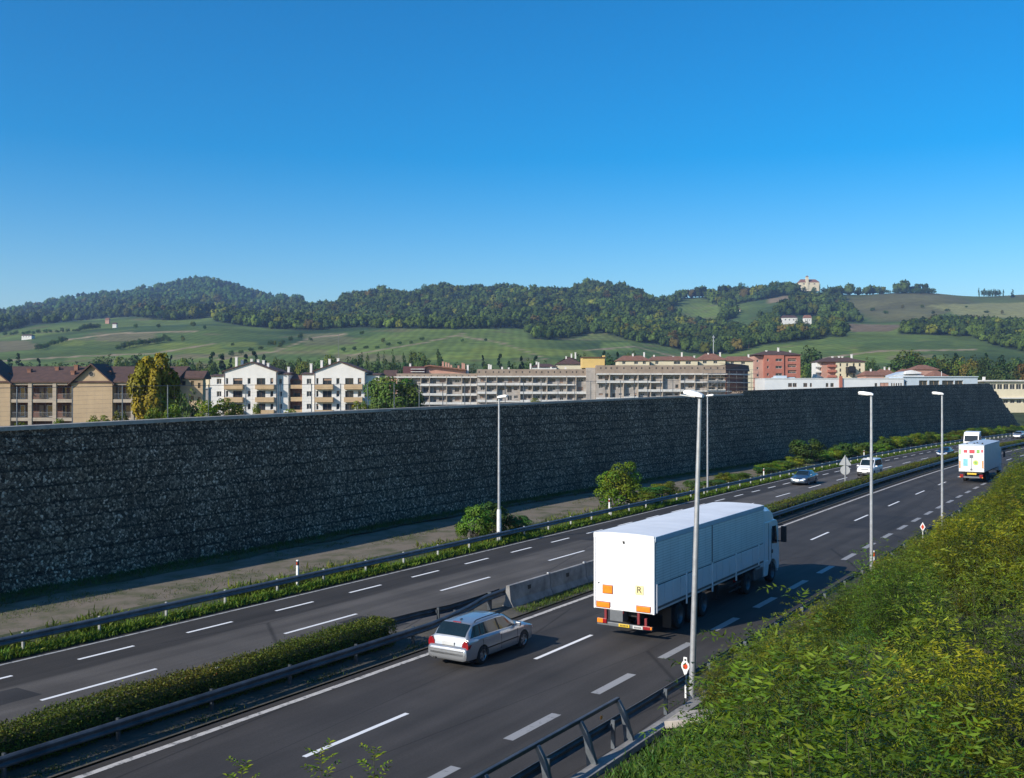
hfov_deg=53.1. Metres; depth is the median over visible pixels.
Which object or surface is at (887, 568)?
leafy shrub
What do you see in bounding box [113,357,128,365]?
tree
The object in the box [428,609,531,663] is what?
estate car
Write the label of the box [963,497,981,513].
leafy shrub
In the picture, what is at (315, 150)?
sky
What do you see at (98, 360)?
tree
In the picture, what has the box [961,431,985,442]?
flatbed lorry
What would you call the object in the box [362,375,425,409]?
tree
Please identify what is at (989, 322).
tree
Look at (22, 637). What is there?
guardrail
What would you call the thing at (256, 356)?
tree
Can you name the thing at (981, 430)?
bush
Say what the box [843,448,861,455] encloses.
bush
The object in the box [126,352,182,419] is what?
tree
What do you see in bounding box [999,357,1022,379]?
tree
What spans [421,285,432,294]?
tree
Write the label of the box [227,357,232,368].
tree
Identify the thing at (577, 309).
hillside wood
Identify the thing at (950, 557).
leafy shrub
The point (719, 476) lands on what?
bush
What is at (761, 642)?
leafy shrub
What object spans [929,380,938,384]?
window
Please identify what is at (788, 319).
farmhouse
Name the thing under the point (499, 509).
street lamp
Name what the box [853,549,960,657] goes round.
leafy shrub
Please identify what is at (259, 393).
window
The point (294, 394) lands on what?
window
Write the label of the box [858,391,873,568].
street lamp
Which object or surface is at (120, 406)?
window
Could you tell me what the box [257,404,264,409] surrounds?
window
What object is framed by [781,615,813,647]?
leafy shrub
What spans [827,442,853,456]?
bush
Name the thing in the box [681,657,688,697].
marker sign
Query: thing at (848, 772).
leafy shrub
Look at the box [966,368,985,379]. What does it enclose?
tree
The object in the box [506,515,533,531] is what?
bush
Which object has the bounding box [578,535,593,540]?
asphalt patch
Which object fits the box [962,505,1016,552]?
leafy shrub
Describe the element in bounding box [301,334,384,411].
apartment building
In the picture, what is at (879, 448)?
bush
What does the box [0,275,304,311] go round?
distant wood
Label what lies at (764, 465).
bush
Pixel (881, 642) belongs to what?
leafy shrub
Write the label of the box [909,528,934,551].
leafy shrub
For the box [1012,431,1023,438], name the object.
estate car
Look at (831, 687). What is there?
leafy shrub
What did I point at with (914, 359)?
tree
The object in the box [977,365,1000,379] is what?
tree
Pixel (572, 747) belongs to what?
guardrail
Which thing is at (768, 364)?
apartment building
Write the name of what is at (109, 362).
tree
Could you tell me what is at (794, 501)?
hedge
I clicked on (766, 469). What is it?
bush
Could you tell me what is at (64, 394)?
window
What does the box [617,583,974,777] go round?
leafy shrub
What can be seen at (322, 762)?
sapling
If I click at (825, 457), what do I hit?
bush
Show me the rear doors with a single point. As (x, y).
(971, 458)
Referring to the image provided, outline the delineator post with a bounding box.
[296,560,298,584]
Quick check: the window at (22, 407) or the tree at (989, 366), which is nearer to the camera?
the window at (22, 407)
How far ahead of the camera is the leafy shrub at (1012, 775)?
13.22 m
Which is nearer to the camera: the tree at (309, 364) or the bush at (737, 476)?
the bush at (737, 476)
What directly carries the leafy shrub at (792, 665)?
on the embankment
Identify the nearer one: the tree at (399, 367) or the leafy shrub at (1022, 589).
the leafy shrub at (1022, 589)
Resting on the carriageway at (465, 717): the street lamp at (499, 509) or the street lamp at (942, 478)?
the street lamp at (942, 478)
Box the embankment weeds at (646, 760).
[589,536,1005,777]
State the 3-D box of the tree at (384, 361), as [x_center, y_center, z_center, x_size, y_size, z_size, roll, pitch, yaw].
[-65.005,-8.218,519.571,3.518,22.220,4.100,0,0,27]
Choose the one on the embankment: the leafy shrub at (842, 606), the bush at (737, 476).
the leafy shrub at (842, 606)
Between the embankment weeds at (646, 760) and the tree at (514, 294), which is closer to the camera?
the embankment weeds at (646, 760)
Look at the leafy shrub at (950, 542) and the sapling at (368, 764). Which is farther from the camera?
the leafy shrub at (950, 542)
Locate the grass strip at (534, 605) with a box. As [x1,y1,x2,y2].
[512,582,593,612]
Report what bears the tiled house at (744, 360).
on the ground at (880, 338)
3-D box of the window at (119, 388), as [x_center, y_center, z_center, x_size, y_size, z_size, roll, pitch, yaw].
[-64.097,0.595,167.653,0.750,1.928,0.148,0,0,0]
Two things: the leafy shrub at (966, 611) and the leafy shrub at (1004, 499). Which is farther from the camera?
the leafy shrub at (1004, 499)
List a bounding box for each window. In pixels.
[20,388,24,393]
[20,405,24,416]
[39,388,43,398]
[39,405,43,416]
[47,388,51,398]
[47,405,51,416]
[62,387,66,398]
[62,405,66,416]
[69,387,71,398]
[69,405,71,416]
[118,387,121,398]
[118,405,121,416]
[125,387,130,398]
[125,405,130,416]
[233,378,241,383]
[233,391,241,396]
[257,378,264,383]
[257,391,264,396]
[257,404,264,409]
[293,380,300,383]
[293,393,300,396]
[293,405,300,408]
[323,378,331,383]
[323,391,331,396]
[323,404,331,409]
[345,378,352,383]
[345,391,352,396]
[345,404,352,409]
[697,384,704,387]
[772,525,776,542]
[919,380,926,384]
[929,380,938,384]
[942,380,952,383]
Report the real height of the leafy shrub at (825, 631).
3.176 m
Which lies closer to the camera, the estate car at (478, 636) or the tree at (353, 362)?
the estate car at (478, 636)
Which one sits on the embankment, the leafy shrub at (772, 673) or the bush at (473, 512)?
the leafy shrub at (772, 673)
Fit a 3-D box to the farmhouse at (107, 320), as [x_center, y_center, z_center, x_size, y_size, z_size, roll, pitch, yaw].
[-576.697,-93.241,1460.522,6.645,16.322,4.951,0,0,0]
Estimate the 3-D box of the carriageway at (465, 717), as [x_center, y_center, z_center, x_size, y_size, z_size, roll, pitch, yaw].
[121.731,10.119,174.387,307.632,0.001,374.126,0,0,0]
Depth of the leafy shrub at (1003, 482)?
73.16 m
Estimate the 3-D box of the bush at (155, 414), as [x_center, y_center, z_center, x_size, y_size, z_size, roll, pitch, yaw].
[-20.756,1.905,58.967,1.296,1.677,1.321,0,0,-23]
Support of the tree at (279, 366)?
on the ground at (880, 338)
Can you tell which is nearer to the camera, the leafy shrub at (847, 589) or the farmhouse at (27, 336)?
the leafy shrub at (847, 589)
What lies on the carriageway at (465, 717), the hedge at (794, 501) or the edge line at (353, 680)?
the edge line at (353, 680)
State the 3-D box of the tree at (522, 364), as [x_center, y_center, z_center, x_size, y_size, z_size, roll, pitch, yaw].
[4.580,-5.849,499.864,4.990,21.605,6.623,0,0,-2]
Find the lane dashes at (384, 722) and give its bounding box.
[303,455,1022,756]
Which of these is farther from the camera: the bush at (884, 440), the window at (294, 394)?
the window at (294, 394)
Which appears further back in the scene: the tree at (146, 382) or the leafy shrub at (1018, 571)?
the tree at (146, 382)
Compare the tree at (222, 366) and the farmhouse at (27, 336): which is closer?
the tree at (222, 366)
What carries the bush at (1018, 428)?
on the gravel track
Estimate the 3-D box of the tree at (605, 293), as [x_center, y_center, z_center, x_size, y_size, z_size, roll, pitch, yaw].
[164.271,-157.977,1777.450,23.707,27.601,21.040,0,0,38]
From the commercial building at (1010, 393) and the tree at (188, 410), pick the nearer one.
the tree at (188, 410)
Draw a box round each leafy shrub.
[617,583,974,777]
[653,606,1023,777]
[659,704,803,777]
[687,631,877,777]
[694,656,739,706]
[703,643,757,696]
[714,617,846,756]
[734,635,774,680]
[737,625,785,674]
[746,594,877,724]
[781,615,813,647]
[789,664,853,723]
[802,625,831,653]
[805,604,837,631]
[808,576,866,638]
[827,537,960,668]
[831,596,852,617]
[833,578,861,602]
[835,600,1023,777]
[849,572,901,614]
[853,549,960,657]
[856,570,877,589]
[866,525,1023,757]
[867,554,906,587]
[868,546,922,595]
[870,621,908,653]
[892,541,921,567]
[903,529,941,574]
[905,537,930,563]
[906,532,929,556]
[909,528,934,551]
[910,496,1020,616]
[926,503,1000,572]
[930,513,959,539]
[933,526,981,574]
[942,498,1023,585]
[953,585,988,618]
[957,496,994,524]
[961,487,1022,541]
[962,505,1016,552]
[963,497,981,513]
[969,745,1023,777]
[973,492,996,512]
[975,489,1008,520]
[976,495,1023,619]
[979,485,1023,619]
[987,472,1007,490]
[989,478,1023,517]
[992,442,1023,517]
[992,465,1021,499]
[995,461,1020,499]
[996,462,1022,501]
[1000,453,1023,508]
[1000,565,1023,636]
[1011,685,1023,742]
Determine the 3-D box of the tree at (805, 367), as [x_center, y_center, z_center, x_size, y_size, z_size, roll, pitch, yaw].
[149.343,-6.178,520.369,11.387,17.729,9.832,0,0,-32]
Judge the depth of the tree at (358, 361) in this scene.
538.37 m
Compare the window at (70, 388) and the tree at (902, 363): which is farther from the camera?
the tree at (902, 363)
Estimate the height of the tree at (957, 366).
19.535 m
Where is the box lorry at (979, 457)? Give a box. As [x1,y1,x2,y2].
[959,439,1004,481]
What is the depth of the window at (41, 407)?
167.59 m
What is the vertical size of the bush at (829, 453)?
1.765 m
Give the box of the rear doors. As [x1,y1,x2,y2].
[959,446,983,471]
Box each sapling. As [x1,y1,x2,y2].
[223,756,259,777]
[301,737,341,777]
[350,743,392,777]
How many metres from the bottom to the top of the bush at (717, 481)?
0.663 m
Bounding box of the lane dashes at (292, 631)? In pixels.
[41,451,957,700]
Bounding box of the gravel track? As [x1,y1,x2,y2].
[0,433,1004,634]
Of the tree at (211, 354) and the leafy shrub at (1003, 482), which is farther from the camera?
the tree at (211, 354)
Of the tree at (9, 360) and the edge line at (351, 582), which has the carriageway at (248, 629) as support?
the edge line at (351, 582)
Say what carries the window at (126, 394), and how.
in the apartment building at (82, 380)
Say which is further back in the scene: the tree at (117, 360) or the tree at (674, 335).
the tree at (674, 335)
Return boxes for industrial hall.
[755,370,978,389]
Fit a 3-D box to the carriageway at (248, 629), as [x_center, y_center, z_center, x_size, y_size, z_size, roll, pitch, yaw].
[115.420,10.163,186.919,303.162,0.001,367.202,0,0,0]
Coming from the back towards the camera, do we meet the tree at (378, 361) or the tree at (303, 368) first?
the tree at (378, 361)
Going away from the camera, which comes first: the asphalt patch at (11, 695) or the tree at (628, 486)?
the asphalt patch at (11, 695)
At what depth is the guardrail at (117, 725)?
30.16 m
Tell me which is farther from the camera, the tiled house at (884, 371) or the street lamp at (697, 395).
the tiled house at (884, 371)
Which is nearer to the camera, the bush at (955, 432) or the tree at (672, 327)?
the bush at (955, 432)
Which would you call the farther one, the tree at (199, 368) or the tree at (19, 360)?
the tree at (19, 360)
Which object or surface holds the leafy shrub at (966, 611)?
on the embankment
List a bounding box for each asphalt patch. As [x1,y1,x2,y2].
[0,688,41,705]
[338,616,408,628]
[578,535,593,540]
[845,515,914,530]
[851,491,916,505]
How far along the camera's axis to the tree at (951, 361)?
537.62 m
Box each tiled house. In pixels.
[531,362,557,376]
[555,352,581,368]
[614,352,650,364]
[649,352,698,364]
[696,352,726,364]
[725,354,754,389]
[856,369,885,377]
[877,367,893,377]
[894,369,924,375]
[908,365,939,374]
[925,370,947,375]
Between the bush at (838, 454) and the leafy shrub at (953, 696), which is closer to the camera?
the leafy shrub at (953, 696)
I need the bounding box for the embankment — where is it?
[596,540,1023,777]
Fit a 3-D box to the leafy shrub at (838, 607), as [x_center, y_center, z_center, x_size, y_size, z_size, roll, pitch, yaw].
[11.503,7.724,35.928,2.172,2.324,2.324,0,0,43]
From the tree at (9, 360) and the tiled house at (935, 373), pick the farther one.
the tree at (9, 360)
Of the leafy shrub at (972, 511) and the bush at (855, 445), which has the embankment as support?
the leafy shrub at (972, 511)
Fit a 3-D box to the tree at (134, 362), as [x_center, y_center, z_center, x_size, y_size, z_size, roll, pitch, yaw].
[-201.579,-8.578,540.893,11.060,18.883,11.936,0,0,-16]
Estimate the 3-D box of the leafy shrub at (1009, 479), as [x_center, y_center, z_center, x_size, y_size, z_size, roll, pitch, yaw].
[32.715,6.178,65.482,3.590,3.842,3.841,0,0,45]
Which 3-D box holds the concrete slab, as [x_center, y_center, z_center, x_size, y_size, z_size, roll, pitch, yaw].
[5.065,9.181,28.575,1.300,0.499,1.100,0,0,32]
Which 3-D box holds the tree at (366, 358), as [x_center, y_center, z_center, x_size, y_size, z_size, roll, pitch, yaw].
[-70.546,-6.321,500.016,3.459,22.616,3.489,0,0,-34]
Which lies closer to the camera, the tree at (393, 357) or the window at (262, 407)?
the window at (262, 407)
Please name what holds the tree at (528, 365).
on the ground at (880, 338)
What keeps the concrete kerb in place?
on the carriageway at (465, 717)
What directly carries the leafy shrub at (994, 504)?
on the embankment
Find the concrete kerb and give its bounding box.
[570,691,708,777]
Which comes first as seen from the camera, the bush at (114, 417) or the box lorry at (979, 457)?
the bush at (114, 417)
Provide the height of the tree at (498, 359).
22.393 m
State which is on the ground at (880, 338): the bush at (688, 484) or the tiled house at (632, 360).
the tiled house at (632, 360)
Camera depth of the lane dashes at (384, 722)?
29.70 m
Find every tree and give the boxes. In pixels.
[7,358,12,365]
[15,353,23,365]
[34,344,41,349]
[38,308,51,315]
[86,356,100,365]
[96,354,114,365]
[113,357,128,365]
[122,355,137,365]
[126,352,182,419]
[130,353,151,365]
[155,308,165,319]
[175,388,202,417]
[176,358,188,365]
[182,357,197,370]
[191,360,207,370]
[200,361,217,374]
[208,352,219,373]
[219,355,226,373]
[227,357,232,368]
[244,354,248,363]
[252,351,257,361]
[272,357,286,370]
[280,359,294,371]
[288,357,304,372]
[294,361,309,374]
[304,359,315,371]
[313,356,329,368]
[323,355,336,365]
[325,302,335,309]
[346,356,358,365]
[347,290,355,297]
[350,354,363,367]
[359,352,363,367]
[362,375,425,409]
[364,353,369,369]
[364,359,380,372]
[376,352,380,371]
[377,359,396,372]
[380,351,387,371]
[388,349,395,366]
[391,360,402,372]
[401,352,406,367]
[407,350,413,365]
[408,351,427,365]
[416,358,432,365]
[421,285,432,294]
[436,349,442,365]
[466,364,476,377]
[472,287,480,294]
[497,354,501,368]
[511,291,521,298]
[518,356,523,368]
[523,357,535,368]
[534,324,546,338]
[593,461,644,506]
[602,290,612,297]
[606,353,616,364]
[634,288,644,293]
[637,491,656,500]
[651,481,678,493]
[668,323,678,329]
[668,330,678,339]
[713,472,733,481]
[737,282,747,290]
[743,336,754,348]
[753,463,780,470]
[765,283,777,293]
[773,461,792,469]
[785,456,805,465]
[800,345,822,374]
[800,360,814,377]
[805,369,811,377]
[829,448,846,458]
[865,357,875,370]
[866,361,880,370]
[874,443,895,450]
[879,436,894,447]
[885,356,914,371]
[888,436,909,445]
[889,350,925,368]
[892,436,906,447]
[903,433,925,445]
[907,349,930,366]
[915,356,938,370]
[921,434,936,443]
[929,357,951,375]
[939,354,960,375]
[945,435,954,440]
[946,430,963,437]
[948,356,975,375]
[959,360,981,375]
[965,355,991,371]
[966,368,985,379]
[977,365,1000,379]
[980,288,986,296]
[981,357,1005,379]
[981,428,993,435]
[985,319,995,325]
[990,367,1017,379]
[992,288,997,295]
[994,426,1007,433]
[995,354,1009,375]
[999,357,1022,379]
[1012,363,1023,379]
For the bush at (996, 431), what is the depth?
224.88 m
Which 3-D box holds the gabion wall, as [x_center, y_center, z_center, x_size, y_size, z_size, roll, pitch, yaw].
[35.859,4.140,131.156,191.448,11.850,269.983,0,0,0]
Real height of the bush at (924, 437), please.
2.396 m
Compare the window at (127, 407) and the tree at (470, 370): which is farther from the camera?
the tree at (470, 370)
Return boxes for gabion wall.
[0,383,1019,593]
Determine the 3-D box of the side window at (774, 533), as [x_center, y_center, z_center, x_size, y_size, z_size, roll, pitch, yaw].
[13.228,7.335,51.623,0.017,0.920,0.830,0,0,32]
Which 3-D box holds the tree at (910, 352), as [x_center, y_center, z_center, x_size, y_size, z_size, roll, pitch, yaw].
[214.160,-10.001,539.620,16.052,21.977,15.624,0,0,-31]
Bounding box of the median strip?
[0,445,1023,777]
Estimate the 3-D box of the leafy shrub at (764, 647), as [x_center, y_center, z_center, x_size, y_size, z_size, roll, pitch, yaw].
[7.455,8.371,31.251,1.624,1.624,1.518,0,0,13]
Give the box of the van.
[857,457,882,475]
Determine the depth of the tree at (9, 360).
519.51 m
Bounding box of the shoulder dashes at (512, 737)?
[428,471,1009,777]
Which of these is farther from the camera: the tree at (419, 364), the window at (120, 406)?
the tree at (419, 364)
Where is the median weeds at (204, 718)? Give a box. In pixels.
[0,585,593,777]
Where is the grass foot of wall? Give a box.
[0,459,789,603]
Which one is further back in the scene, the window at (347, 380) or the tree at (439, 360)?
the tree at (439, 360)
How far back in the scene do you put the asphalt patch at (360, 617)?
42.49 m
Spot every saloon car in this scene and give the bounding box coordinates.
[790,470,817,484]
[936,447,953,456]
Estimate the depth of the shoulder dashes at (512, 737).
34.25 m
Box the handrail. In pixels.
[471,697,634,777]
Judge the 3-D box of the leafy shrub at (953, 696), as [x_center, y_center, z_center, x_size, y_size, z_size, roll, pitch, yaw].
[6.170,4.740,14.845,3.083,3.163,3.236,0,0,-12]
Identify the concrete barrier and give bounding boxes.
[503,572,552,607]
[550,562,588,593]
[585,560,593,581]
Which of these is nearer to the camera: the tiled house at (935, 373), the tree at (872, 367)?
the tiled house at (935, 373)
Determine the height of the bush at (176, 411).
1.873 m
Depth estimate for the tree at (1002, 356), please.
539.44 m
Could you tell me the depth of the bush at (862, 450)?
153.22 m
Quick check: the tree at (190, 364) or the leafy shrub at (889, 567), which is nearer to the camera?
the leafy shrub at (889, 567)
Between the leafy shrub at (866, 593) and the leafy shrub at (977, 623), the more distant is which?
the leafy shrub at (866, 593)
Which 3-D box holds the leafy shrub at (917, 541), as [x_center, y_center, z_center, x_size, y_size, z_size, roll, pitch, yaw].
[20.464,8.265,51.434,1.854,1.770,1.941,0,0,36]
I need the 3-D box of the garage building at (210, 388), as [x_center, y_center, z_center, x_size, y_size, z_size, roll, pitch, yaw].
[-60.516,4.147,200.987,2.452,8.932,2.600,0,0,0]
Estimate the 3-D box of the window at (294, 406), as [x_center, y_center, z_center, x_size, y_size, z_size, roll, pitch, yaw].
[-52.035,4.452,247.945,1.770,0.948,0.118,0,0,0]
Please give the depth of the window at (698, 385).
339.79 m
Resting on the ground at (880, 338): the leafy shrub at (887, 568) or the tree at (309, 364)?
the tree at (309, 364)
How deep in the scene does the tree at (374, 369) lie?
479.85 m
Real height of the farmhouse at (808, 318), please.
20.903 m
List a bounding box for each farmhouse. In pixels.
[21,334,34,339]
[105,318,110,323]
[781,315,797,323]
[803,315,811,324]
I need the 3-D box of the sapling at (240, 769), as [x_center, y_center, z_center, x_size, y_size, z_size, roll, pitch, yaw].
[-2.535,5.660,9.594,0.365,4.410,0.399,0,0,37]
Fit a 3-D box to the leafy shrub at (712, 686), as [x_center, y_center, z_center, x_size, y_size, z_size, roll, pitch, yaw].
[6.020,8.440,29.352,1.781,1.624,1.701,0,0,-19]
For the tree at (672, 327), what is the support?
on the ground at (880, 338)
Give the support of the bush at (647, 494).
on the grass verge
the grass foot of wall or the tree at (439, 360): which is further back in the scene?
the tree at (439, 360)
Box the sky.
[0,0,1023,308]
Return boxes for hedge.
[0,614,397,772]
[761,439,1023,518]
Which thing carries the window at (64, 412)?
in the apartment building at (82, 380)
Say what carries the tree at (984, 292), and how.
on the ground at (880, 338)
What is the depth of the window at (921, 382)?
331.60 m
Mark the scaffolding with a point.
(736, 373)
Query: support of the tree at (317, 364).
on the ground at (880, 338)
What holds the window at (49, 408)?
in the apartment building at (82, 380)
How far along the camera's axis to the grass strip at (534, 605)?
46.72 m
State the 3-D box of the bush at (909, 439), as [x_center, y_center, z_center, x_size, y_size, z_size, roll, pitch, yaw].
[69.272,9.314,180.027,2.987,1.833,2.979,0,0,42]
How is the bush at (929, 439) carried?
on the gravel track
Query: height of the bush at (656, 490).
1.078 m
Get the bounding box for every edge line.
[0,437,1009,665]
[73,448,1022,777]
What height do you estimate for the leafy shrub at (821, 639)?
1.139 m
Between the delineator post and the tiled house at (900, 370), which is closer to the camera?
the delineator post
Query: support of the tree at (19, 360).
on the ground at (880, 338)
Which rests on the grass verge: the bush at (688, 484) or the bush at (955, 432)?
the bush at (688, 484)
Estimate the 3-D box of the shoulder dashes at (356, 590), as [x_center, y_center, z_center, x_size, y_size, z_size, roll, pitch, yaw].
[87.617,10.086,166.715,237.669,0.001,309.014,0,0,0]
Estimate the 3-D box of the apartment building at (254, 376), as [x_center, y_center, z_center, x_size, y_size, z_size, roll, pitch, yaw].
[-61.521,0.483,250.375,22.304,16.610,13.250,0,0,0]
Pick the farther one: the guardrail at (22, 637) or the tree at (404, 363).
the tree at (404, 363)
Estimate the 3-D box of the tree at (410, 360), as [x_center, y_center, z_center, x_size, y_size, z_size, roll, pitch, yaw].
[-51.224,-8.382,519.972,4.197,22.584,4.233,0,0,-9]
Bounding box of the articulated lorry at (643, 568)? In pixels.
[594,502,786,630]
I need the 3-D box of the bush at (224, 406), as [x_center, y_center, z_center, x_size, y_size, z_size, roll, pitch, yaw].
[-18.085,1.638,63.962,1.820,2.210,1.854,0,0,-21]
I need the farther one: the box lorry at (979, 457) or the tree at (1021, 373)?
the tree at (1021, 373)
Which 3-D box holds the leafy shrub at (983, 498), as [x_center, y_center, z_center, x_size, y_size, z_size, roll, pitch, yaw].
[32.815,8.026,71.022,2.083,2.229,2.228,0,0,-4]
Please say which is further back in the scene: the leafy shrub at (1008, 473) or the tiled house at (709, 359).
the tiled house at (709, 359)
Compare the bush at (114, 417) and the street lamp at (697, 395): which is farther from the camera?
the bush at (114, 417)
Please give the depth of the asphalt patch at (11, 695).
32.11 m
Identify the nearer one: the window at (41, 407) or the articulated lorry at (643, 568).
the articulated lorry at (643, 568)
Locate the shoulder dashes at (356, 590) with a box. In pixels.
[0,440,997,678]
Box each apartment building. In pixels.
[0,359,210,425]
[210,357,301,414]
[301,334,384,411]
[383,362,476,406]
[477,362,585,403]
[580,355,725,399]
[723,363,749,393]
[747,348,801,389]
[810,354,866,377]
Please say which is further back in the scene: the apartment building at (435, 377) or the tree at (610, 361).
the tree at (610, 361)
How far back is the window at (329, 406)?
245.28 m
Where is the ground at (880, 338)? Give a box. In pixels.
[0,292,1023,777]
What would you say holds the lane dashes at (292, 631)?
on the carriageway at (248, 629)
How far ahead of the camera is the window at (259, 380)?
245.34 m
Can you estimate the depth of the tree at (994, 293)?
2076.19 m
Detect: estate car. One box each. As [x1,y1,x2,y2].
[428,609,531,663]
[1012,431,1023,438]
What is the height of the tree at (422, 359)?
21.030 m
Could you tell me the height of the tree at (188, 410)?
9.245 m
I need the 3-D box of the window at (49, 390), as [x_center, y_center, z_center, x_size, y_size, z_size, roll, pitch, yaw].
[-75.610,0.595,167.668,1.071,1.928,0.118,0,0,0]
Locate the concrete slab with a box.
[664,709,714,728]
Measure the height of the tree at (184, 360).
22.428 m
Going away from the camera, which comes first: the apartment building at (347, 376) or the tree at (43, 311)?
the apartment building at (347, 376)
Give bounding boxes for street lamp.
[497,395,507,539]
[680,390,703,700]
[706,394,713,491]
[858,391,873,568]
[932,392,943,523]
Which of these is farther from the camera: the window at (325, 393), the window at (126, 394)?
the window at (325, 393)
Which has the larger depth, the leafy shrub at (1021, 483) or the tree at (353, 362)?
the tree at (353, 362)
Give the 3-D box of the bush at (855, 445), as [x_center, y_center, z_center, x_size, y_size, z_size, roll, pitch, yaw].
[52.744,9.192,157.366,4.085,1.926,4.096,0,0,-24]
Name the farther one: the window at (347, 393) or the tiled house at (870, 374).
the tiled house at (870, 374)
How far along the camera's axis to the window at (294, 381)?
247.99 m
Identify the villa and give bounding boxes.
[797,276,818,291]
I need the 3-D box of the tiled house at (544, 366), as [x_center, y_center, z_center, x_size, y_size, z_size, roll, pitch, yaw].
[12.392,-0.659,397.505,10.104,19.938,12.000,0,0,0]
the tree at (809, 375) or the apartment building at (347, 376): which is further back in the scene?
the tree at (809, 375)
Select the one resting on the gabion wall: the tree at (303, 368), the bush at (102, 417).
the bush at (102, 417)
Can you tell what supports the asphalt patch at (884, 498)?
on the carriageway at (465, 717)
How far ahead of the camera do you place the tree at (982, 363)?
539.22 m
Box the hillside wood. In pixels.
[0,278,1023,353]
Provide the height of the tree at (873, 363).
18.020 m
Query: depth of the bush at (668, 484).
96.04 m
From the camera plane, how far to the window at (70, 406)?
167.63 m
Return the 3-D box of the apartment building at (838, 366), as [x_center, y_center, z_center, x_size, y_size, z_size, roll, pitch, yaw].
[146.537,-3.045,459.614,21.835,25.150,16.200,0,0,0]
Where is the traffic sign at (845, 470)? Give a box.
[839,455,850,480]
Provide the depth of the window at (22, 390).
167.68 m
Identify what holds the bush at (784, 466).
on the gravel track
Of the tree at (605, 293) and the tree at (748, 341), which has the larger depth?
the tree at (605, 293)
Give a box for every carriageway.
[0,437,1023,727]
[57,447,1023,777]
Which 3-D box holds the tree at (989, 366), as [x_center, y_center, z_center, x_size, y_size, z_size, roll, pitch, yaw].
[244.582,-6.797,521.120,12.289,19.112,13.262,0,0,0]
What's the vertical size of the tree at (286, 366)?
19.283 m
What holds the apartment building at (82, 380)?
on the ground at (880, 338)
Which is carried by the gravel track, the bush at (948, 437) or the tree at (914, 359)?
the bush at (948, 437)
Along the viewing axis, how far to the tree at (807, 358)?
558.56 m
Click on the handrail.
(591, 757)
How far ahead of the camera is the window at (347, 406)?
245.28 m
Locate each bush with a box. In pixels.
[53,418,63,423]
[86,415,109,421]
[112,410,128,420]
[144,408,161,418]
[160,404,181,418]
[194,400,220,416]
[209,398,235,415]
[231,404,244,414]
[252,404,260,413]
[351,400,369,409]
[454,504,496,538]
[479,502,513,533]
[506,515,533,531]
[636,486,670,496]
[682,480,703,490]
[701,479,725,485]
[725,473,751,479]
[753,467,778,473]
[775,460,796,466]
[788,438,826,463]
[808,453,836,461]
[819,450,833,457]
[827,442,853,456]
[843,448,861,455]
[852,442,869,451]
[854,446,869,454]
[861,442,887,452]
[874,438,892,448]
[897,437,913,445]
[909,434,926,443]
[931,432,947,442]
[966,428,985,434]
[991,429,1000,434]
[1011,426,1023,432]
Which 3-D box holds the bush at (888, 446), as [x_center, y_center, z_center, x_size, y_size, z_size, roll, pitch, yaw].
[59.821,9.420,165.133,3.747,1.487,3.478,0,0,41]
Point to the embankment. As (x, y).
(904, 683)
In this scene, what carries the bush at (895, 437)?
on the gravel track
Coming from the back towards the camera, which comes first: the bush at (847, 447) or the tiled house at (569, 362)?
the tiled house at (569, 362)
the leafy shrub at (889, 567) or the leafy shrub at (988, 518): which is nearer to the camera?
the leafy shrub at (889, 567)
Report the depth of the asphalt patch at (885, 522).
74.89 m
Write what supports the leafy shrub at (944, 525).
on the embankment
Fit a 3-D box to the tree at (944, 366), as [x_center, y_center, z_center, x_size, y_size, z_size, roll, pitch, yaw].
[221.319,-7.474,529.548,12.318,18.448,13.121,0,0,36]
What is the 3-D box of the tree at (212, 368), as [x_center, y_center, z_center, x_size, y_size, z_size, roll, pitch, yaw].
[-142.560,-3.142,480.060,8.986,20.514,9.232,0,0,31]
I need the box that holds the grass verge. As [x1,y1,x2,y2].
[0,434,1012,661]
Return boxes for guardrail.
[0,433,1012,648]
[0,588,505,777]
[7,588,499,730]
[510,490,989,777]
[772,442,1023,518]
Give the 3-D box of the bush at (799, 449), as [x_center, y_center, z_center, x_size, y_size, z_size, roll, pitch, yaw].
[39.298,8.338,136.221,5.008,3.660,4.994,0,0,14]
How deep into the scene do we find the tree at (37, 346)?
913.12 m
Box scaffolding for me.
[703,369,758,391]
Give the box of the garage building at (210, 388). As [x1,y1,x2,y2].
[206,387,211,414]
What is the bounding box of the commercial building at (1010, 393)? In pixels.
[978,377,1023,412]
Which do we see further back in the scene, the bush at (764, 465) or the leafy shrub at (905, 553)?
the bush at (764, 465)
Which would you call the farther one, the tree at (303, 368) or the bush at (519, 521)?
the tree at (303, 368)

